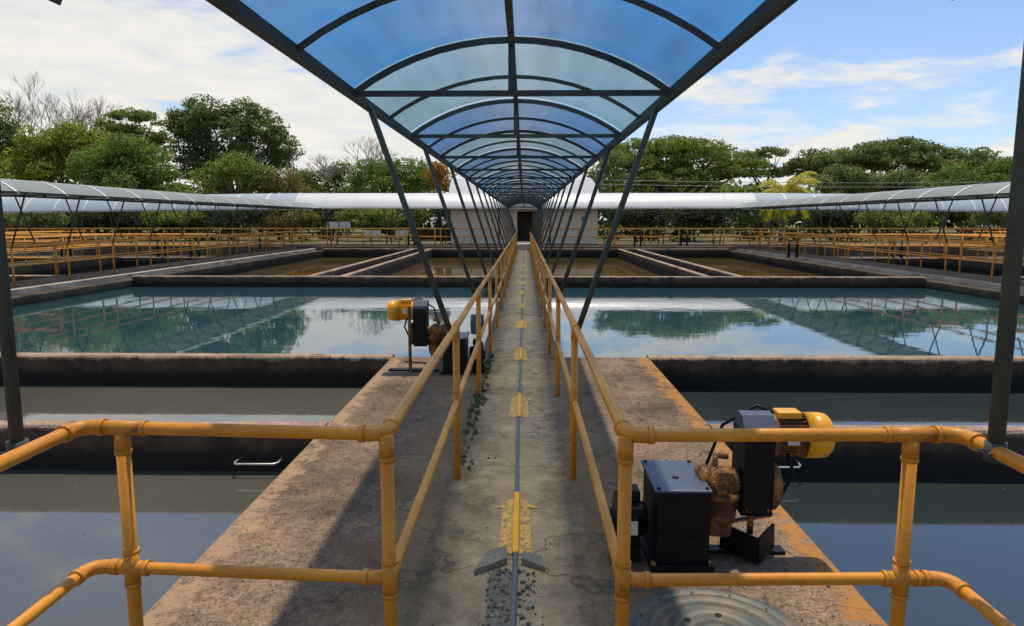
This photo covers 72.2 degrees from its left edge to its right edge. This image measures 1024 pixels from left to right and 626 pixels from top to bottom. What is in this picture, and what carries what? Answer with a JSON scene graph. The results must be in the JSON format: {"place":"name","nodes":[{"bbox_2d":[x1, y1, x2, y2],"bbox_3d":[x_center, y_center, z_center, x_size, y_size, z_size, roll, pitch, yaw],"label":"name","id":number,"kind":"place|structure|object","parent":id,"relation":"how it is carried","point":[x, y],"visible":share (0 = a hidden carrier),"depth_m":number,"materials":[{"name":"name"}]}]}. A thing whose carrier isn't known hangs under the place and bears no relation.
{"place":"outdoors","nodes":[
{"label":"outdoors","id":0,"kind":"place"},
{"bbox_2d":[7,248,95,255],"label":"path","id":1,"kind":"structure","parent":0,"point":[86,251],"depth_m":36.80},
{"bbox_2d":[5,231,86,251],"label":"railing","id":2,"kind":"object","parent":1,"relation":"on","point":[50,232],"visible":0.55,"depth_m":36.72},
{"bbox_2d":[8,257,118,274],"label":"cross path","id":3,"kind":"structure","parent":0,"point":[75,266],"depth_m":26.77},
{"bbox_2d":[6,234,88,259],"bbox_3d":[-18.249,-2.257,25.403,0.061,1.003,9.500,0,8,1],"label":"railing","id":4,"kind":"object","parent":3,"relation":"on","point":[48,247],"visible":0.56,"depth_m":27.50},
{"bbox_2d":[6,234,111,263],"bbox_3d":[-17.250,-2.255,25.385,0.061,1.003,9.500,0,8,1],"label":"railing","id":5,"kind":"object","parent":3,"relation":"on","point":[25,250],"visible":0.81,"depth_m":26.82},
{"bbox_2d":[7,255,219,256],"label":"cross path","id":6,"kind":"structure","parent":0,"point":[108,256],"depth_m":30.87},
{"bbox_2d":[18,233,222,255],"bbox_3d":[-18.217,-3.049,31.361,10.650,1.003,0.053,0,8,1],"label":"railing","id":7,"kind":"object","parent":6,"relation":"on","point":[134,244],"visible":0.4,"depth_m":31.30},
{"bbox_2d":[10,248,310,288],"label":"side path","id":8,"kind":"structure","parent":0,"point":[38,281],"depth_m":22.31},
{"bbox_2d":[6,231,289,276],"bbox_3d":[-12.688,-2.038,23.768,0.056,0.998,31.200,0,8,1],"label":"railing","id":9,"kind":"object","parent":8,"relation":"on","point":[136,252],"visible":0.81,"depth_m":23.66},
{"bbox_2d":[7,231,304,286],"bbox_3d":[-11.848,-2.036,23.753,0.056,0.998,31.200,0,8,1],"label":"railing","id":10,"kind":"object","parent":8,"relation":"on","point":[68,260],"visible":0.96,"depth_m":21.57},
{"bbox_2d":[11,248,315,294],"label":"kerb","id":11,"kind":"structure","parent":8,"relation":"attached to","point":[14,291],"depth_m":20.93,"materials":[{"name":"concrete"}]},
{"bbox_2d":[0,178,321,248],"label":"canopy","id":12,"kind":"object","parent":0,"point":[14,188],"visible":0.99,"depth_m":21.61,"materials":[{"name":"white metal"}]},
{"bbox_2d":[0,385,362,625],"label":"water","id":13,"kind":"structure","parent":0,"point":[48,518],"depth_m":4.93,"materials":[{"name":"liquid"}]},
{"bbox_2d":[0,287,502,356],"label":"water","id":14,"kind":"structure","parent":0,"point":[315,320],"depth_m":13.42,"materials":[{"name":"liquid"}]},
{"bbox_2d":[228,258,503,275],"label":"water","id":15,"kind":"structure","parent":0,"point":[446,266],"depth_m":31.12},
{"bbox_2d":[6,222,1003,242],"bbox_3d":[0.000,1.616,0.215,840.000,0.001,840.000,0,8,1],"label":"ground","id":16,"kind":"structure","parent":0,"point":[357,232],"depth_m":58.32,"materials":[{"name":"green plant"}]},
{"bbox_2d":[0,98,37,231],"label":"broadleaf tree","id":17,"kind":"object","parent":16,"relation":"on","point":[5,136],"visible":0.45,"depth_m":63.20,"materials":[{"name":"green plant"}]},
{"bbox_2d":[3,212,70,239],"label":"bush","id":18,"kind":"object","parent":16,"relation":"on","point":[41,218],"visible":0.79,"depth_m":50.54,"materials":[{"name":"green plant"}]},
{"bbox_2d":[0,70,103,226],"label":"bare tree","id":19,"kind":"object","parent":16,"relation":"on","point":[29,116],"visible":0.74,"depth_m":75.79,"materials":[{"name":"brown plant"}]},
{"bbox_2d":[0,116,115,237],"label":"broadleaf tree","id":20,"kind":"object","parent":16,"relation":"on","point":[42,158],"visible":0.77,"depth_m":60.20,"materials":[{"name":"green plant"}]},
{"bbox_2d":[51,95,130,222],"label":"bare tree","id":21,"kind":"object","parent":16,"relation":"on","point":[88,123],"visible":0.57,"depth_m":79.15,"materials":[{"name":"brown plant"}]},
{"bbox_2d":[67,212,139,238],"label":"bush","id":22,"kind":"object","parent":16,"relation":"on","point":[95,218],"visible":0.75,"depth_m":51.67,"materials":[{"name":"green plant"}]},
{"bbox_2d":[62,132,186,238],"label":"broadleaf tree","id":23,"kind":"object","parent":16,"relation":"on","point":[121,164],"visible":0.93,"depth_m":56.04,"materials":[{"name":"green plant"}]},
{"bbox_2d":[91,106,177,235],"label":"broadleaf tree","id":24,"kind":"object","parent":16,"relation":"on","point":[160,138],"visible":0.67,"depth_m":69.94,"materials":[{"name":"green plant"}]},
{"bbox_2d":[137,211,208,240],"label":"bush","id":25,"kind":"object","parent":16,"relation":"on","point":[161,219],"visible":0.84,"depth_m":53.23,"materials":[{"name":"green plant"}]},
{"bbox_2d":[184,150,276,239],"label":"broadleaf tree","id":26,"kind":"object","parent":16,"relation":"on","point":[218,175],"visible":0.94,"depth_m":56.45,"materials":[{"name":"green plant"}]},
{"bbox_2d":[158,93,305,231],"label":"broadleaf tree","id":27,"kind":"object","parent":16,"relation":"on","point":[229,122],"visible":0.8,"depth_m":73.65,"materials":[{"name":"green plant"}]},
{"bbox_2d":[205,210,268,241],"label":"bush","id":28,"kind":"object","parent":16,"relation":"on","point":[229,215],"visible":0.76,"depth_m":49.98,"materials":[{"name":"green plant"}]},
{"bbox_2d":[235,166,318,239],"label":"broadleaf tree","id":29,"kind":"object","parent":16,"relation":"on","point":[294,185],"visible":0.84,"depth_m":56.81,"materials":[{"name":"green plant"}]},
{"bbox_2d":[261,209,322,241],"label":"bush","id":30,"kind":"object","parent":16,"relation":"on","point":[305,217],"visible":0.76,"depth_m":51.82,"materials":[{"name":"plant"}]},
{"bbox_2d":[275,159,352,233],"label":"broadleaf tree","id":31,"kind":"object","parent":16,"relation":"on","point":[310,178],"visible":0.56,"depth_m":72.21,"materials":[{"name":"green plant"}]},
{"bbox_2d":[328,222,349,241],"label":"board","id":32,"kind":"object","parent":16,"relation":"on","point":[341,224],"visible":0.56,"depth_m":49.81,"materials":[{"name":"white metal"}]},
{"bbox_2d":[302,134,397,234],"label":"bare tree","id":33,"kind":"object","parent":16,"relation":"on","point":[333,170],"visible":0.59,"depth_m":70.16,"materials":[{"name":"brown plant"}]},
{"bbox_2d":[331,209,400,240],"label":"bush","id":34,"kind":"object","parent":16,"relation":"on","point":[365,217],"visible":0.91,"depth_m":53.00,"materials":[{"name":"green plant"}]},
{"bbox_2d":[336,153,403,227],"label":"bare tree","id":35,"kind":"object","parent":16,"relation":"on","point":[354,167],"visible":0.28,"depth_m":71.80,"materials":[{"name":"brown plant"}]},
{"bbox_2d":[339,156,439,235],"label":"broadleaf tree","id":36,"kind":"object","parent":16,"relation":"on","point":[411,180],"visible":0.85,"depth_m":64.30,"materials":[{"name":"green plant"}]},
{"bbox_2d":[419,161,457,234],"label":"broadleaf tree","id":37,"kind":"object","parent":16,"relation":"on","point":[441,170],"visible":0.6,"depth_m":54.77,"materials":[{"name":"orange plant"}]},
{"bbox_2d":[4,161,997,232],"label":"distant wood","id":38,"kind":"object","parent":16,"relation":"on","point":[956,218],"visible":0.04,"depth_m":84.35,"materials":[{"name":"green plant"}]},
{"bbox_2d":[2,192,1006,240],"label":"undergrowth","id":39,"kind":"object","parent":16,"relation":"on","point":[626,232],"visible":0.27,"depth_m":54.76,"materials":[{"name":"green plant"}]},
{"bbox_2d":[582,150,641,233],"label":"broadleaf tree","id":40,"kind":"object","parent":16,"relation":"on","point":[612,159],"visible":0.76,"depth_m":62.36,"materials":[{"name":"green plant"}]},
{"bbox_2d":[600,209,679,242],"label":"bush","id":41,"kind":"object","parent":16,"relation":"on","point":[641,216],"visible":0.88,"depth_m":49.76,"materials":[{"name":"green plant"}]},
{"bbox_2d":[598,134,770,232],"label":"broadleaf tree","id":42,"kind":"object","parent":16,"relation":"on","point":[678,155],"visible":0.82,"depth_m":66.60,"materials":[{"name":"green plant"}]},
{"bbox_2d":[663,209,727,241],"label":"broadleaf tree","id":43,"kind":"object","parent":16,"relation":"on","point":[694,216],"visible":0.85,"depth_m":51.39,"materials":[{"name":"green plant"}]},
{"bbox_2d":[746,145,791,235],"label":"broadleaf tree","id":44,"kind":"object","parent":16,"relation":"on","point":[762,152],"visible":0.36,"depth_m":71.67,"materials":[{"name":"green plant"}]},
{"bbox_2d":[758,171,820,240],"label":"palm tree","id":45,"kind":"object","parent":16,"relation":"on","point":[790,188],"visible":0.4,"depth_m":46.63,"materials":[{"name":"green plant"}]},
{"bbox_2d":[804,210,870,240],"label":"bush","id":46,"kind":"object","parent":16,"relation":"on","point":[837,219],"visible":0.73,"depth_m":52.34,"materials":[{"name":"green plant"}]},
{"bbox_2d":[796,162,933,233],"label":"broadleaf tree","id":47,"kind":"object","parent":16,"relation":"on","point":[848,180],"visible":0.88,"depth_m":63.17,"materials":[{"name":"green plant"}]},
{"bbox_2d":[769,135,1011,233],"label":"broadleaf tree","id":48,"kind":"object","parent":16,"relation":"on","point":[877,155],"visible":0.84,"depth_m":68.25,"materials":[{"name":"green plant"}]},
{"bbox_2d":[852,211,931,242],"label":"bush","id":49,"kind":"object","parent":16,"relation":"on","point":[895,219],"visible":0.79,"depth_m":49.45,"materials":[{"name":"green plant"}]},
{"bbox_2d":[915,156,1012,238],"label":"broadleaf tree","id":50,"kind":"object","parent":16,"relation":"on","point":[1001,173],"visible":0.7,"depth_m":58.09,"materials":[{"name":"green plant"}]},
{"bbox_2d":[967,212,1007,239],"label":"bush","id":51,"kind":"object","parent":16,"relation":"on","point":[995,218],"visible":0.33,"depth_m":51.09,"materials":[{"name":"green plant"}]},
{"bbox_2d":[10,242,1004,255],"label":"deck","id":52,"kind":"structure","parent":0,"point":[729,246],"depth_m":39.56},
{"bbox_2d":[2,193,300,244],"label":"canopy","id":53,"kind":"object","parent":52,"relation":"on","point":[36,205],"visible":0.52,"depth_m":40.92,"materials":[{"name":"white metal"}]},
{"bbox_2d":[26,229,440,244],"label":"railing","id":54,"kind":"object","parent":52,"relation":"on","point":[267,235],"visible":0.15,"depth_m":41.98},
{"bbox_2d":[5,228,508,245],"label":"railing","id":55,"kind":"object","parent":52,"relation":"on","point":[363,236],"visible":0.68,"depth_m":40.55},
{"bbox_2d":[297,193,524,244],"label":"canopy","id":56,"kind":"object","parent":52,"relation":"on","point":[339,201],"visible":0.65,"depth_m":40.69,"materials":[{"name":"white metal"}]},
{"bbox_2d":[525,193,754,244],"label":"canopy","id":57,"kind":"object","parent":52,"relation":"on","point":[657,201],"visible":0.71,"depth_m":40.41,"materials":[{"name":"white metal"}]},
{"bbox_2d":[540,228,1005,245],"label":"railing","id":58,"kind":"object","parent":52,"relation":"on","point":[760,236],"visible":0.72,"depth_m":40.08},
{"bbox_2d":[608,229,999,244],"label":"railing","id":59,"kind":"object","parent":52,"relation":"on","point":[785,235],"visible":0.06,"depth_m":41.47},
{"bbox_2d":[751,193,1008,244],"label":"canopy","id":60,"kind":"object","parent":52,"relation":"on","point":[1000,205],"visible":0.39,"depth_m":40.04,"materials":[{"name":"white metal"}]},
{"bbox_2d":[482,567,535,625],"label":"gravel","id":61,"kind":"structure","parent":0,"point":[497,599],"depth_m":2.99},
{"bbox_2d":[0,0,1023,221],"label":"sky","id":62,"kind":"structure","parent":0,"point":[829,74],"materials":[{"name":"blue"}]},
{"bbox_2d":[143,357,887,625],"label":"deck","id":63,"kind":"structure","parent":0,"point":[423,594],"depth_m":3.77,"materials":[{"name":"concrete"}]},
{"bbox_2d":[0,232,516,625],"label":"railing","id":64,"kind":"object","parent":63,"relation":"on","point":[131,567],"visible":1,"depth_m":2.18,"materials":[{"name":"metal"}]},
{"bbox_2d":[206,0,797,331],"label":"canopy","id":65,"kind":"object","parent":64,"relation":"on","point":[405,68],"visible":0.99,"depth_m":3.43,"materials":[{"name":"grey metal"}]},
{"bbox_2d":[387,297,485,374],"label":"mixer drive","id":66,"kind":"structure","parent":63,"relation":"on","point":[420,332],"depth_m":7.37,"materials":[{"name":"black paint"}]},
{"bbox_2d":[461,352,494,469],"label":"weeds","id":67,"kind":"object","parent":63,"relation":"on","point":[478,402],"visible":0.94,"depth_m":6.03,"materials":[{"name":"green plant"}]},
{"bbox_2d":[474,545,545,574],"bbox_3d":[-0.007,1.155,3.307,0.325,0.033,0.270,0,8,1],"label":"cover slab","id":68,"kind":"object","parent":63,"relation":"on","point":[495,558],"depth_m":3.27,"materials":[{"name":"concrete"}]},
{"bbox_2d":[157,355,870,625],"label":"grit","id":69,"kind":"object","parent":63,"relation":"on","point":[827,586],"visible":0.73,"depth_m":3.64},
{"bbox_2d":[495,492,538,554],"bbox_3d":[0.025,1.105,3.738,0.254,0.018,0.760,0,8,1],"label":"arrow marking","id":70,"kind":"object","parent":63,"relation":"on","point":[515,525],"visible":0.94,"depth_m":3.68,"materials":[{"name":"paint"}]},
{"bbox_2d":[507,393,531,417],"bbox_3d":[0.067,0.794,6.077,0.254,0.018,0.760,0,8,1],"label":"arrow marking","id":71,"kind":"object","parent":63,"relation":"on","point":[519,403],"visible":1,"depth_m":6.02,"materials":[{"name":"paint"}]},
{"bbox_2d":[629,588,800,625],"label":"manhole cover","id":72,"kind":"object","parent":63,"relation":"on","point":[695,607],"visible":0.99,"depth_m":2.85,"materials":[{"name":"metal"}]},
{"bbox_2d":[609,404,834,571],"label":"mixer drive","id":73,"kind":"structure","parent":63,"relation":"on","point":[682,512],"depth_m":3.27,"materials":[{"name":"black paint"}]},
{"bbox_2d":[530,232,1023,625],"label":"railing","id":74,"kind":"object","parent":63,"relation":"on","point":[900,578],"visible":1,"depth_m":2.15,"materials":[{"name":"metal"}]},
{"bbox_2d":[0,0,1023,463],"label":"shelter frame","id":75,"kind":"object","parent":74,"relation":"attached to","point":[1006,332],"visible":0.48,"depth_m":1.91,"materials":[{"name":"black metal"}]},
{"bbox_2d":[484,250,555,356],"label":"walkway","id":76,"kind":"structure","parent":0,"point":[506,337],"depth_m":11.26,"materials":[{"name":"concrete"}]},
{"bbox_2d":[510,250,523,625],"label":"conduit","id":77,"kind":"object","parent":76,"relation":"on","point":[513,615],"visible":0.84,"depth_m":4.16,"materials":[{"name":"grey plastic"}]},
{"bbox_2d":[513,347,528,359],"bbox_3d":[0.108,0.483,8.416,0.254,0.018,0.760,0,8,1],"label":"arrow marking","id":78,"kind":"object","parent":76,"relation":"on","point":[517,354],"visible":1,"depth_m":8.38,"materials":[{"name":"paint"}]},
{"bbox_2d":[449,174,598,243],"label":"building","id":79,"kind":"structure","parent":0,"point":[523,219],"depth_m":43.71,"materials":[{"name":"paint"}]},
{"bbox_2d":[518,212,531,240],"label":"door","id":80,"kind":"structure","parent":79,"relation":"in","point":[524,218],"depth_m":44.75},
{"bbox_2d":[543,258,821,275],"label":"water","id":81,"kind":"structure","parent":0,"point":[588,267],"depth_m":30.48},
{"bbox_2d":[546,287,1023,357],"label":"water","id":82,"kind":"structure","parent":0,"point":[630,322],"depth_m":13.16,"materials":[{"name":"liquid"}]},
{"bbox_2d":[610,180,990,182],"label":"overhead wire","id":83,"kind":"object","parent":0,"point":[805,182],"visible":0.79,"depth_m":54.78,"materials":[{"name":"metal"}]},
{"bbox_2d":[678,390,1023,625],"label":"water","id":84,"kind":"structure","parent":0,"point":[970,532],"depth_m":4.80,"materials":[{"name":"liquid"}]},
{"bbox_2d":[747,249,1023,286],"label":"side path","id":85,"kind":"structure","parent":0,"point":[978,277],"depth_m":23.71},
{"bbox_2d":[730,182,1010,245],"bbox_3d":[13.138,-3.072,22.014,1.881,1.703,37.005,0,8,1],"label":"canopy","id":86,"kind":"object","parent":85,"relation":"on","point":[995,191],"visible":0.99,"depth_m":23.16,"materials":[{"name":"white metal"}]},
{"bbox_2d":[736,249,1023,292],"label":"kerb","id":87,"kind":"structure","parent":85,"relation":"attached to","point":[951,279],"depth_m":22.17,"materials":[{"name":"concrete"}]},
{"bbox_2d":[747,231,1023,280],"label":"railing","id":88,"kind":"object","parent":85,"relation":"on","point":[946,258],"visible":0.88,"depth_m":22.93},
{"bbox_2d":[763,231,1023,272],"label":"railing","id":89,"kind":"object","parent":85,"relation":"on","point":[889,250],"visible":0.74,"depth_m":25.04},
{"bbox_2d":[830,256,1003,257],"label":"cross path","id":90,"kind":"structure","parent":0,"point":[909,256],"depth_m":30.87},
{"bbox_2d":[832,234,979,256],"bbox_3d":[19.352,-2.961,30.698,10.600,1.003,0.053,0,8,1],"label":"railing","id":91,"kind":"object","parent":90,"relation":"on","point":[897,244],"visible":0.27,"depth_m":30.72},
{"bbox_2d":[938,258,1023,275],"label":"cross path","id":92,"kind":"structure","parent":0,"point":[974,266],"depth_m":27.43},
{"bbox_2d":[947,234,1005,260],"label":"railing","id":93,"kind":"object","parent":92,"relation":"on","point":[997,237],"visible":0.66,"depth_m":27.39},
{"bbox_2d":[962,249,1003,255],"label":"path","id":94,"kind":"structure","parent":0,"point":[971,252],"depth_m":37.35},
{"label":"basin floor","id":95,"kind":"structure","parent":0,"visible":0},
{"bbox_2d":[9,275,62,281],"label":"basin wall","id":96,"kind":"structure","parent":95,"relation":"on","point":[22,277],"depth_m":20.30,"materials":[{"name":"concrete"}]},
{"bbox_2d":[6,241,59,274],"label":"railing","id":97,"kind":"object","parent":96,"relation":"on","point":[36,257],"visible":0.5,"depth_m":20.30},
{"bbox_2d":[8,257,211,266],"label":"basin wall","id":98,"kind":"structure","parent":95,"relation":"on","point":[130,261],"depth_m":30.25,"materials":[{"name":"concrete"}]},
{"bbox_2d":[5,234,211,256],"bbox_3d":[-18.236,-2.911,30.320,10.650,1.003,0.053,0,8,1],"label":"railing","id":99,"kind":"object","parent":98,"relation":"on","point":[161,245],"visible":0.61,"depth_m":30.25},
{"bbox_2d":[0,420,328,470],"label":"basin wall","id":100,"kind":"structure","parent":95,"relation":"on","point":[163,453],"depth_m":5.51,"materials":[{"name":"concrete"}]},
{"bbox_2d":[11,250,323,306],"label":"basin wall","id":101,"kind":"structure","parent":95,"relation":"on","point":[28,298],"depth_m":22.94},
{"bbox_2d":[0,353,394,386],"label":"basin wall","id":102,"kind":"structure","parent":95,"relation":"on","point":[204,369],"depth_m":8.34,"materials":[{"name":"concrete"}]},
{"bbox_2d":[132,275,503,286],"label":"basin wall","id":103,"kind":"structure","parent":95,"relation":"on","point":[290,281],"depth_m":20.06,"materials":[{"name":"concrete"}]},
{"bbox_2d":[308,249,414,275],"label":"basin wall","id":104,"kind":"structure","parent":95,"relation":"on","point":[342,270],"depth_m":26.47,"materials":[{"name":"concrete"}]},
{"bbox_2d":[341,249,431,275],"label":"basin wall","id":105,"kind":"structure","parent":95,"relation":"on","point":[388,268],"depth_m":27.28,"materials":[{"name":"concrete"}]},
{"bbox_2d":[323,248,503,257],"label":"basin wall","id":106,"kind":"structure","parent":95,"relation":"on","point":[372,253],"depth_m":39.22,"materials":[{"name":"concrete"}]},
{"bbox_2d":[541,249,728,257],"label":"basin wall","id":107,"kind":"structure","parent":95,"relation":"on","point":[671,253],"depth_m":38.97,"materials":[{"name":"concrete"}]},
{"bbox_2d":[617,249,707,275],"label":"basin wall","id":108,"kind":"structure","parent":95,"relation":"on","point":[660,268],"depth_m":27.84,"materials":[{"name":"concrete"}]},
{"bbox_2d":[635,249,740,275],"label":"basin wall","id":109,"kind":"structure","parent":95,"relation":"on","point":[705,270],"depth_m":26.47,"materials":[{"name":"concrete"}]},
{"bbox_2d":[543,276,925,287],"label":"basin wall","id":110,"kind":"structure","parent":95,"relation":"on","point":[738,282],"depth_m":19.85,"materials":[{"name":"concrete"}]},
{"bbox_2d":[646,355,1023,390],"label":"basin wall","id":111,"kind":"structure","parent":95,"relation":"on","point":[833,372],"depth_m":8.20,"materials":[{"name":"concrete"}]},
{"bbox_2d":[709,424,1023,478],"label":"basin wall","id":112,"kind":"structure","parent":95,"relation":"on","point":[873,459],"depth_m":5.42,"materials":[{"name":"concrete"}]},
{"bbox_2d":[728,251,1023,304],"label":"basin wall","id":113,"kind":"structure","parent":95,"relation":"on","point":[822,269],"depth_m":24.83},
{"bbox_2d":[849,258,1023,267],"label":"basin wall","id":114,"kind":"structure","parent":95,"relation":"on","point":[928,262],"depth_m":29.68,"materials":[{"name":"concrete"}]},
{"bbox_2d":[843,234,1005,257],"bbox_3d":[19.333,-2.823,29.657,10.600,1.003,0.053,0,8,1],"label":"railing","id":115,"kind":"object","parent":114,"relation":"on","point":[895,245],"visible":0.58,"depth_m":29.66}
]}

